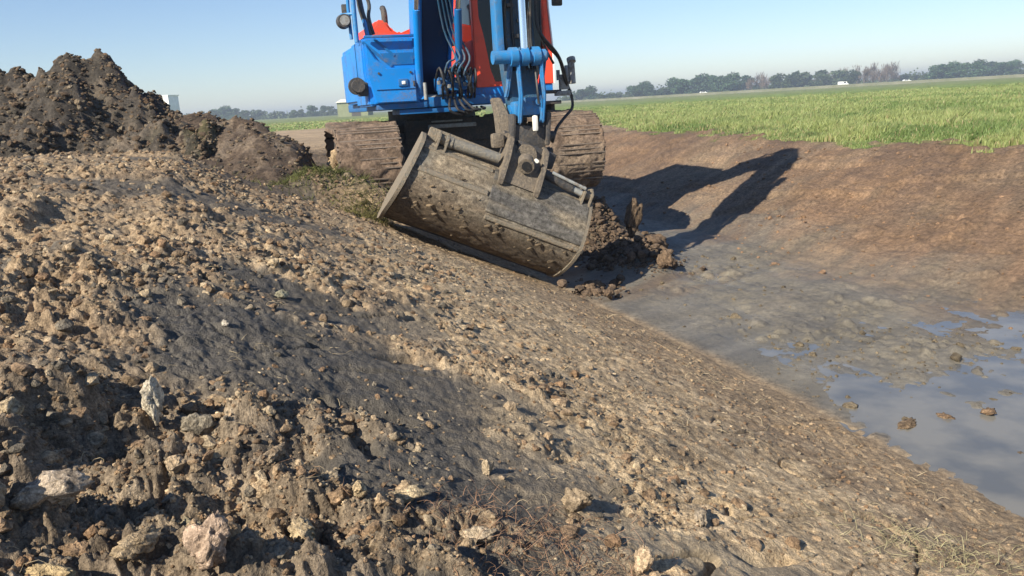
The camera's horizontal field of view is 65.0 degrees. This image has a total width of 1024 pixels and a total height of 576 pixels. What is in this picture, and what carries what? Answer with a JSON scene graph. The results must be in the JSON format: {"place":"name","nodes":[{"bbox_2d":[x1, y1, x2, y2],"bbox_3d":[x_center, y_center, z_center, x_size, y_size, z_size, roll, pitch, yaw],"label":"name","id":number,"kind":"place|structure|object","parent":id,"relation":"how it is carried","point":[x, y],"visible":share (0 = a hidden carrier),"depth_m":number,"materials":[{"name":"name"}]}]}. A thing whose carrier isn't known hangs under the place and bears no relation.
{"place":"outdoors","nodes":[
{"label":"outdoors","id":0,"kind":"place"},
{"bbox_2d":[162,95,179,110],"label":"shed","id":1,"kind":"structure","parent":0,"point":[172,101],"depth_m":147.30,"materials":[{"name":"white"}]},
{"bbox_2d":[336,99,372,116],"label":"barn","id":2,"kind":"structure","parent":0,"point":[342,108],"depth_m":196.83,"materials":[{"name":"metal"}]},
{"bbox_2d":[352,112,360,115],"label":"door","id":3,"kind":"structure","parent":2,"relation":"in","point":[354,113],"depth_m":196.94,"materials":[{"name":"metal"}]},
{"bbox_2d":[0,77,1023,575],"bbox_3d":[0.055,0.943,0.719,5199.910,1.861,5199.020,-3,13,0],"label":"ground","id":4,"kind":"structure","parent":0,"point":[968,205],"depth_m":3.50,"materials":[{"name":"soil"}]},
{"bbox_2d":[0,481,6,509],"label":"clod","id":5,"kind":"object","parent":4,"relation":"on","point":[3,489],"visible":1,"depth_m":1.54,"materials":[{"name":"soil"}]},
{"bbox_2d":[0,396,24,414],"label":"clod","id":6,"kind":"object","parent":4,"relation":"on","point":[11,404],"visible":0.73,"depth_m":1.88,"materials":[{"name":"soil"}]},
{"bbox_2d":[21,563,77,575],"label":"clod","id":7,"kind":"object","parent":4,"relation":"on","point":[44,569],"visible":0.98,"depth_m":1.46,"materials":[{"name":"soil"}]},
{"bbox_2d":[9,468,94,510],"bbox_3d":[-0.925,0.405,1.620,0.154,0.072,0.080,-11,15,-29],"label":"clod","id":8,"kind":"object","parent":4,"relation":"on","point":[54,486],"visible":1,"depth_m":1.60,"materials":[{"name":"soil"}]},
{"bbox_2d":[0,49,221,159],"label":"spoil heap","id":9,"kind":"object","parent":4,"relation":"on","point":[49,106],"visible":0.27,"depth_m":9.41,"materials":[{"name":"soil"}]},
{"bbox_2d":[0,48,223,160],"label":"heap crumbs","id":10,"kind":"object","parent":9,"relation":"on","point":[46,124],"visible":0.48,"depth_m":9.39,"materials":[{"name":"soil"}]},
{"bbox_2d":[109,525,164,560],"bbox_3d":[-0.736,0.502,1.579,0.070,0.039,0.124,4,15,30],"label":"clod","id":11,"kind":"object","parent":4,"relation":"on","point":[135,544],"visible":1,"depth_m":1.56,"materials":[{"name":"soil"}]},
{"bbox_2d":[139,376,163,425],"bbox_3d":[-0.967,0.298,2.163,0.055,0.140,0.082,-5,13,-7],"label":"clod","id":12,"kind":"object","parent":4,"relation":"on","point":[152,395],"visible":1,"depth_m":2.14,"materials":[{"name":"soil"}]},
{"bbox_2d":[180,516,201,525],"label":"clod","id":13,"kind":"object","parent":4,"relation":"on","point":[186,520],"visible":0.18,"depth_m":1.77,"materials":[{"name":"soil"}]},
{"bbox_2d":[177,412,217,434],"bbox_3d":[-0.862,0.368,2.205,0.106,0.063,0.060,-7,13,-14],"label":"clod","id":14,"kind":"object","parent":4,"relation":"on","point":[197,423],"visible":1,"depth_m":2.19,"materials":[{"name":"soil"}]},
{"bbox_2d":[182,510,230,571],"bbox_3d":[-0.580,0.475,1.523,0.081,0.116,0.103,-11,15,-30],"label":"clod","id":15,"kind":"object","parent":4,"relation":"on","point":[204,544],"visible":1,"depth_m":1.50,"materials":[{"name":"soil"}]},
{"bbox_2d":[216,105,231,118],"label":"tree","id":16,"kind":"object","parent":4,"relation":"on","point":[223,111],"visible":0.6,"depth_m":419.38,"materials":[{"name":"green plant"}]},
{"bbox_2d":[221,319,228,325],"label":"clod","id":17,"kind":"object","parent":4,"relation":"on","point":[224,322],"visible":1,"depth_m":2.83,"materials":[{"name":"soil"}]},
{"bbox_2d":[226,108,242,119],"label":"tree","id":18,"kind":"object","parent":4,"relation":"on","point":[233,112],"visible":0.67,"depth_m":413.27,"materials":[{"name":"green plant"}]},
{"bbox_2d":[172,113,316,184],"bbox_3d":[-3.326,-1.464,10.234,2.730,1.585,4.290,-3,13,0],"label":"spoil heap","id":19,"kind":"object","parent":4,"relation":"on","point":[265,170],"visible":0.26,"depth_m":9.04,"materials":[{"name":"soil"}]},
{"bbox_2d":[175,111,320,181],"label":"heap crumbs","id":20,"kind":"object","parent":19,"relation":"on","point":[219,159],"visible":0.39,"depth_m":9.23,"materials":[{"name":"soil"}]},
{"bbox_2d":[239,110,254,119],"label":"tree","id":21,"kind":"object","parent":4,"relation":"on","point":[245,114],"visible":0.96,"depth_m":389.96,"materials":[{"name":"green plant"}]},
{"bbox_2d":[249,110,262,119],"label":"bush","id":22,"kind":"object","parent":4,"relation":"on","point":[256,114],"visible":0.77,"depth_m":424.41,"materials":[{"name":"green plant"}]},
{"bbox_2d":[257,109,267,119],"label":"tree","id":23,"kind":"object","parent":4,"relation":"on","point":[262,115],"visible":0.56,"depth_m":424.49,"materials":[{"name":"green plant"}]},
{"bbox_2d":[270,110,279,118],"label":"bush","id":24,"kind":"object","parent":4,"relation":"on","point":[274,113],"visible":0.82,"depth_m":428.40,"materials":[{"name":"green plant"}]},
{"bbox_2d":[275,289,288,298],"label":"clod","id":25,"kind":"object","parent":4,"relation":"on","point":[282,293],"visible":1,"depth_m":3.41,"materials":[{"name":"soil"}]},
{"bbox_2d":[288,110,299,117],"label":"tree","id":26,"kind":"object","parent":4,"relation":"on","point":[292,113],"visible":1,"depth_m":389.87,"materials":[{"name":"green plant"}]},
{"bbox_2d":[287,516,314,542],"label":"clod","id":27,"kind":"object","parent":4,"relation":"on","point":[300,528],"visible":0.89,"depth_m":1.76,"materials":[{"name":"soil"}]},
{"bbox_2d":[213,161,389,213],"bbox_3d":[-2.071,-1.063,8.624,2.651,0.798,1.980,-3,13,0],"label":"weed patch","id":28,"kind":"object","parent":4,"relation":"on","point":[324,169],"visible":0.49,"depth_m":8.37,"materials":[{"name":"green plant"}]},
{"bbox_2d":[306,105,317,115],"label":"tree","id":29,"kind":"object","parent":4,"relation":"on","point":[311,109],"visible":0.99,"depth_m":403.26,"materials":[{"name":"green plant"}]},
{"bbox_2d":[316,105,326,115],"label":"tree","id":30,"kind":"object","parent":4,"relation":"on","point":[322,108],"visible":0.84,"depth_m":423.43,"materials":[{"name":"green plant"}]},
{"bbox_2d":[325,106,335,115],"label":"tree","id":31,"kind":"object","parent":4,"relation":"on","point":[331,110],"visible":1,"depth_m":409.49,"materials":[{"name":"green plant"}]},
{"bbox_2d":[352,480,366,497],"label":"clod","id":32,"kind":"object","parent":4,"relation":"on","point":[359,488],"visible":1,"depth_m":1.89,"materials":[{"name":"soil"}]},
{"bbox_2d":[331,183,401,230],"bbox_3d":[-1.415,-0.807,8.077,0.820,0.478,0.915,-3,13,0],"label":"weed patch","id":33,"kind":"object","parent":4,"relation":"on","point":[368,213],"visible":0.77,"depth_m":8.10,"materials":[{"name":"green plant"}]},
{"bbox_2d":[265,109,485,131],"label":"meadow grass","id":34,"kind":"structure","parent":4,"relation":"on","point":[296,125],"depth_m":77.03,"materials":[{"name":"green plant"}]},
{"bbox_2d":[388,484,430,502],"bbox_3d":[-0.280,0.526,2.032,0.151,0.045,0.048,-8,14,-20],"label":"clod","id":35,"kind":"object","parent":4,"relation":"on","point":[412,492],"visible":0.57,"depth_m":2.03,"materials":[{"name":"soil"}]},
{"bbox_2d":[324,0,605,276],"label":"excavator","id":36,"kind":"object","parent":4,"relation":"on","point":[509,182],"visible":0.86,"depth_m":8.12,"materials":[{"name":"metal"}]},
{"bbox_2d":[459,526,497,542],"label":"clod","id":37,"kind":"object","parent":4,"relation":"on","point":[487,534],"visible":0.83,"depth_m":1.92,"materials":[{"name":"soil"}]},
{"bbox_2d":[284,169,682,262],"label":"track side crumbs","id":38,"kind":"object","parent":4,"relation":"on","point":[348,174],"visible":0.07,"depth_m":8.75,"materials":[{"name":"soil"}]},
{"bbox_2d":[481,459,493,474],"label":"clod","id":39,"kind":"object","parent":4,"relation":"on","point":[487,465],"visible":1,"depth_m":2.33,"materials":[{"name":"soil"}]},
{"bbox_2d":[269,458,728,575],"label":"root tangle","id":40,"kind":"object","parent":4,"relation":"on","point":[523,531],"visible":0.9,"depth_m":1.98,"materials":[{"name":"plant"}]},
{"bbox_2d":[0,148,1023,575],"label":"soil crumbs","id":41,"kind":"object","parent":4,"relation":"on","point":[256,486],"visible":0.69,"depth_m":2.57,"materials":[{"name":"brown soil"}]},
{"bbox_2d":[561,90,574,100],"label":"tree","id":42,"kind":"object","parent":4,"relation":"on","point":[566,98],"visible":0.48,"depth_m":380.65,"materials":[{"name":"green plant"}]},
{"bbox_2d":[561,487,593,512],"bbox_3d":[0.179,0.598,2.248,0.097,0.080,0.058,5,15,31],"label":"clod","id":43,"kind":"object","parent":4,"relation":"on","point":[577,499],"visible":1,"depth_m":2.23,"materials":[{"name":"soil"}]},
{"bbox_2d":[573,88,590,99],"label":"tree","id":44,"kind":"object","parent":4,"relation":"on","point":[579,94],"visible":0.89,"depth_m":387.12,"materials":[{"name":"green plant"}]},
{"bbox_2d":[584,85,597,98],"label":"tree","id":45,"kind":"object","parent":4,"relation":"on","point":[593,93],"visible":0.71,"depth_m":398.84,"materials":[{"name":"green plant"}]},
{"bbox_2d":[581,279,606,288],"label":"clod","id":46,"kind":"object","parent":4,"relation":"on","point":[597,282],"visible":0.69,"depth_m":8.03,"materials":[{"name":"soil"}]},
{"bbox_2d":[595,94,605,98],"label":"bush","id":47,"kind":"object","parent":4,"relation":"on","point":[601,96],"visible":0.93,"depth_m":370.17,"materials":[{"name":"green plant"}]},
{"bbox_2d":[604,287,614,299],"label":"clod","id":48,"kind":"object","parent":4,"relation":"on","point":[609,293],"visible":1,"depth_m":7.58,"materials":[{"name":"soil"}]},
{"bbox_2d":[606,92,615,97],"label":"bush","id":49,"kind":"object","parent":4,"relation":"on","point":[609,95],"visible":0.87,"depth_m":381.82,"materials":[{"name":"green plant"}]},
{"bbox_2d":[613,92,622,97],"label":"bush","id":50,"kind":"object","parent":4,"relation":"on","point":[618,94],"visible":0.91,"depth_m":418.09,"materials":[{"name":"green plant"}]},
{"bbox_2d":[216,67,1023,119],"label":"scrub","id":51,"kind":"object","parent":4,"relation":"on","point":[268,116],"visible":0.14,"depth_m":427.81,"materials":[{"name":"green plant"}]},
{"bbox_2d":[622,91,633,96],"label":"tree","id":52,"kind":"object","parent":4,"relation":"on","point":[626,94],"visible":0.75,"depth_m":410.30,"materials":[{"name":"green plant"}]},
{"bbox_2d":[557,188,705,300],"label":"spilled soil","id":53,"kind":"structure","parent":4,"relation":"on","point":[608,253],"depth_m":8.96,"materials":[{"name":"brown soil"}]},
{"bbox_2d":[624,197,642,238],"bbox_3d":[1.375,-0.786,9.078,0.154,0.510,0.216,-10,15,-27],"label":"clod","id":54,"kind":"object","parent":4,"relation":"on","point":[633,216],"visible":1,"depth_m":9.04,"materials":[{"name":"soil"}]},
{"bbox_2d":[625,85,645,96],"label":"tree","id":55,"kind":"object","parent":4,"relation":"on","point":[635,91],"visible":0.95,"depth_m":397.50,"materials":[{"name":"green plant"}]},
{"bbox_2d":[636,81,650,95],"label":"tree","id":56,"kind":"object","parent":4,"relation":"on","point":[642,85],"visible":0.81,"depth_m":399.28,"materials":[{"name":"green plant"}]},
{"bbox_2d":[633,543,654,575],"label":"clod","id":57,"kind":"object","parent":4,"relation":"on","point":[644,558],"visible":0.99,"depth_m":1.99,"materials":[{"name":"soil"}]},
{"bbox_2d":[645,84,663,95],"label":"tree","id":58,"kind":"object","parent":4,"relation":"on","point":[651,90],"visible":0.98,"depth_m":393.13,"materials":[{"name":"green plant"}]},
{"bbox_2d":[643,233,668,248],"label":"clod","id":59,"kind":"object","parent":4,"relation":"on","point":[654,238],"visible":0.4,"depth_m":9.23,"materials":[{"name":"soil"}]},
{"bbox_2d":[658,86,668,94],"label":"bush","id":60,"kind":"object","parent":4,"relation":"on","point":[664,90],"visible":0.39,"depth_m":401.29,"materials":[{"name":"green plant"}]},
{"bbox_2d":[656,249,677,267],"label":"clod","id":61,"kind":"object","parent":4,"relation":"on","point":[664,258],"visible":1,"depth_m":8.52,"materials":[{"name":"soil"}]},
{"bbox_2d":[665,77,679,94],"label":"tree","id":62,"kind":"object","parent":4,"relation":"on","point":[671,82],"visible":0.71,"depth_m":404.83,"materials":[{"name":"green plant"}]},
{"bbox_2d":[670,79,694,93],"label":"tree","id":63,"kind":"object","parent":4,"relation":"on","point":[682,87],"visible":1,"depth_m":382.15,"materials":[{"name":"green plant"}]},
{"bbox_2d":[694,507,706,526],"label":"clod","id":64,"kind":"object","parent":4,"relation":"on","point":[700,516],"visible":1,"depth_m":2.40,"materials":[{"name":"soil"}]},
{"bbox_2d":[691,73,710,92],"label":"tree","id":65,"kind":"object","parent":4,"relation":"on","point":[700,80],"visible":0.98,"depth_m":402.61,"materials":[{"name":"green plant"}]},
{"bbox_2d":[704,74,722,91],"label":"tree","id":66,"kind":"object","parent":4,"relation":"on","point":[711,76],"visible":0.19,"depth_m":400.92,"materials":[{"name":"green plant"}]},
{"bbox_2d":[708,75,738,91],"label":"tree","id":67,"kind":"object","parent":4,"relation":"on","point":[718,83],"visible":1,"depth_m":387.35,"materials":[{"name":"green plant"}]},
{"bbox_2d":[722,72,742,90],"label":"tree","id":68,"kind":"object","parent":4,"relation":"on","point":[737,79],"visible":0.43,"depth_m":389.49,"materials":[{"name":"green plant"}]},
{"bbox_2d":[735,75,755,90],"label":"tree","id":69,"kind":"object","parent":4,"relation":"on","point":[743,81],"visible":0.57,"depth_m":409.70,"materials":[{"name":"green plant"}]},
{"bbox_2d":[745,77,754,89],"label":"tree","id":70,"kind":"object","parent":4,"relation":"on","point":[750,85],"visible":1,"depth_m":376.68,"materials":[{"name":"brown plant"}]},
{"bbox_2d":[754,72,765,88],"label":"tree","id":71,"kind":"object","parent":4,"relation":"on","point":[757,82],"visible":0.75,"depth_m":415.75,"materials":[{"name":"brown plant"}]},
{"bbox_2d":[759,73,771,88],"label":"tree","id":72,"kind":"object","parent":4,"relation":"on","point":[765,84],"visible":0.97,"depth_m":399.80,"materials":[{"name":"brown plant"}]},
{"bbox_2d":[769,73,791,87],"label":"tree","id":73,"kind":"object","parent":4,"relation":"on","point":[778,81],"visible":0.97,"depth_m":386.49,"materials":[{"name":"green plant"}]},
{"bbox_2d":[560,143,1023,420],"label":"ditch crumbs","id":74,"kind":"object","parent":4,"relation":"on","point":[956,356],"visible":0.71,"depth_m":6.83,"materials":[{"name":"soil"}]},
{"bbox_2d":[785,71,799,87],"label":"tree","id":75,"kind":"object","parent":4,"relation":"on","point":[793,83],"visible":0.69,"depth_m":395.27,"materials":[{"name":"green plant"}]},
{"bbox_2d":[791,70,810,86],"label":"bush","id":76,"kind":"object","parent":4,"relation":"on","point":[801,78],"visible":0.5,"depth_m":400.00,"materials":[{"name":"green plant"}]},
{"bbox_2d":[799,71,827,86],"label":"tree","id":77,"kind":"object","parent":4,"relation":"on","point":[811,82],"visible":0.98,"depth_m":401.37,"materials":[{"name":"green plant"}]},
{"bbox_2d":[813,70,830,85],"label":"tree","id":78,"kind":"object","parent":4,"relation":"on","point":[822,80],"visible":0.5,"depth_m":410.11,"materials":[{"name":"green plant"}]},
{"bbox_2d":[824,69,848,84],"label":"building","id":79,"kind":"structure","parent":4,"relation":"on","point":[836,76],"depth_m":402.79,"materials":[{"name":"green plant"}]},
{"bbox_2d":[839,69,861,83],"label":"tree","id":80,"kind":"object","parent":4,"relation":"on","point":[852,77],"visible":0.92,"depth_m":381.58,"materials":[{"name":"green plant"}]},
{"bbox_2d":[852,65,861,83],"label":"tree","id":81,"kind":"object","parent":4,"relation":"on","point":[859,78],"visible":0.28,"depth_m":412.24,"materials":[{"name":"plant"}]},
{"bbox_2d":[860,66,875,82],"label":"tree","id":82,"kind":"object","parent":4,"relation":"on","point":[866,72],"visible":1,"depth_m":373.02,"materials":[{"name":"brown plant"}]},
{"bbox_2d":[867,62,877,82],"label":"tree","id":83,"kind":"object","parent":4,"relation":"on","point":[871,72],"visible":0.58,"depth_m":388.55,"materials":[{"name":"brown plant"}]},
{"bbox_2d":[874,63,889,81],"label":"tree","id":84,"kind":"object","parent":4,"relation":"on","point":[882,76],"visible":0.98,"depth_m":383.53,"materials":[{"name":"brown plant"}]},
{"bbox_2d":[877,62,892,81],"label":"tree","id":85,"kind":"object","parent":4,"relation":"on","point":[885,74],"visible":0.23,"depth_m":412.91,"materials":[{"name":"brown plant"}]},
{"bbox_2d":[884,60,900,81],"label":"tree","id":86,"kind":"object","parent":4,"relation":"on","point":[893,74],"visible":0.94,"depth_m":398.93,"materials":[{"name":"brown plant"}]},
{"bbox_2d":[897,73,912,80],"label":"bush","id":87,"kind":"object","parent":4,"relation":"on","point":[904,76],"visible":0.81,"depth_m":404.21,"materials":[{"name":"green plant"}]},
{"bbox_2d":[897,417,916,428],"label":"clod","id":88,"kind":"object","parent":4,"relation":"on","point":[907,423],"visible":0.96,"depth_m":4.54,"materials":[{"name":"soil"}]},
{"bbox_2d":[801,500,1023,575],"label":"straw tuft","id":89,"kind":"object","parent":4,"relation":"on","point":[956,548],"visible":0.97,"depth_m":2.74,"materials":[{"name":"beige plant"}]},
{"bbox_2d":[911,74,920,79],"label":"bush","id":90,"kind":"object","parent":4,"relation":"on","point":[915,77],"visible":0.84,"depth_m":411.69,"materials":[{"name":"green plant"}]},
{"bbox_2d":[920,73,928,79],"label":"bush","id":91,"kind":"object","parent":4,"relation":"on","point":[923,77],"visible":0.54,"depth_m":393.92,"materials":[{"name":"green plant"}]},
{"bbox_2d":[924,64,947,78],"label":"tree","id":92,"kind":"object","parent":4,"relation":"on","point":[941,69],"visible":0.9,"depth_m":384.05,"materials":[{"name":"green plant"}]},
{"bbox_2d":[928,65,945,78],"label":"tree","id":93,"kind":"object","parent":4,"relation":"on","point":[932,67],"visible":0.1,"depth_m":398.15,"materials":[{"name":"green plant"}]},
{"bbox_2d":[936,412,954,418],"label":"clod","id":94,"kind":"object","parent":4,"relation":"on","point":[943,415],"visible":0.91,"depth_m":4.62,"materials":[{"name":"soil"}]},
{"bbox_2d":[943,60,960,77],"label":"tree","id":95,"kind":"object","parent":4,"relation":"on","point":[950,66],"visible":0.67,"depth_m":378.18,"materials":[{"name":"green plant"}]},
{"bbox_2d":[951,62,989,77],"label":"tree","id":96,"kind":"object","parent":4,"relation":"on","point":[964,69],"visible":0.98,"depth_m":370.45,"materials":[{"name":"green plant"}]},
{"bbox_2d":[969,59,989,76],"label":"tree","id":97,"kind":"object","parent":4,"relation":"on","point":[983,62],"visible":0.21,"depth_m":383.38,"materials":[{"name":"green plant"}]},
{"bbox_2d":[986,61,996,75],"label":"tree","id":98,"kind":"object","parent":4,"relation":"on","point":[992,63],"visible":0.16,"depth_m":413.31,"materials":[{"name":"green plant"}]},
{"bbox_2d":[988,61,1015,75],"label":"tree","id":99,"kind":"object","parent":4,"relation":"on","point":[998,67],"visible":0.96,"depth_m":390.69,"materials":[{"name":"green plant"}]},
{"bbox_2d":[1005,59,1021,74],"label":"tree","id":100,"kind":"object","parent":4,"relation":"on","point":[1015,70],"visible":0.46,"depth_m":399.68,"materials":[{"name":"green plant"}]},
{"bbox_2d":[1016,63,1023,73],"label":"tree","id":101,"kind":"object","parent":4,"relation":"on","point":[1021,65],"visible":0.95,"depth_m":398.24,"materials":[{"name":"green plant"}]},
{"bbox_2d":[0,0,1023,115],"label":"sky","id":102,"kind":"structure","parent":0,"point":[263,55],"materials":[{"name":"blue"}]},
{"bbox_2d":[482,82,1023,153],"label":"meadow grass","id":103,"kind":"structure","parent":0,"point":[992,115],"depth_m":19.92,"materials":[{"name":"green plant"}]},
{"bbox_2d":[561,74,1023,102],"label":"road","id":104,"kind":"structure","parent":0,"point":[867,84],"depth_m":208.10,"materials":[{"name":"grey asphalt"}]},
{"bbox_2d":[758,299,1023,516],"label":"water","id":105,"kind":"structure","parent":0,"point":[969,444],"depth_m":4.71,"materials":[{"name":"grey liquid"}]},
{"bbox_2d":[980,407,996,414],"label":"clod","id":106,"kind":"object","parent":105,"relation":"on","point":[989,411],"visible":1,"depth_m":4.61,"materials":[{"name":"soil"}]}
]}

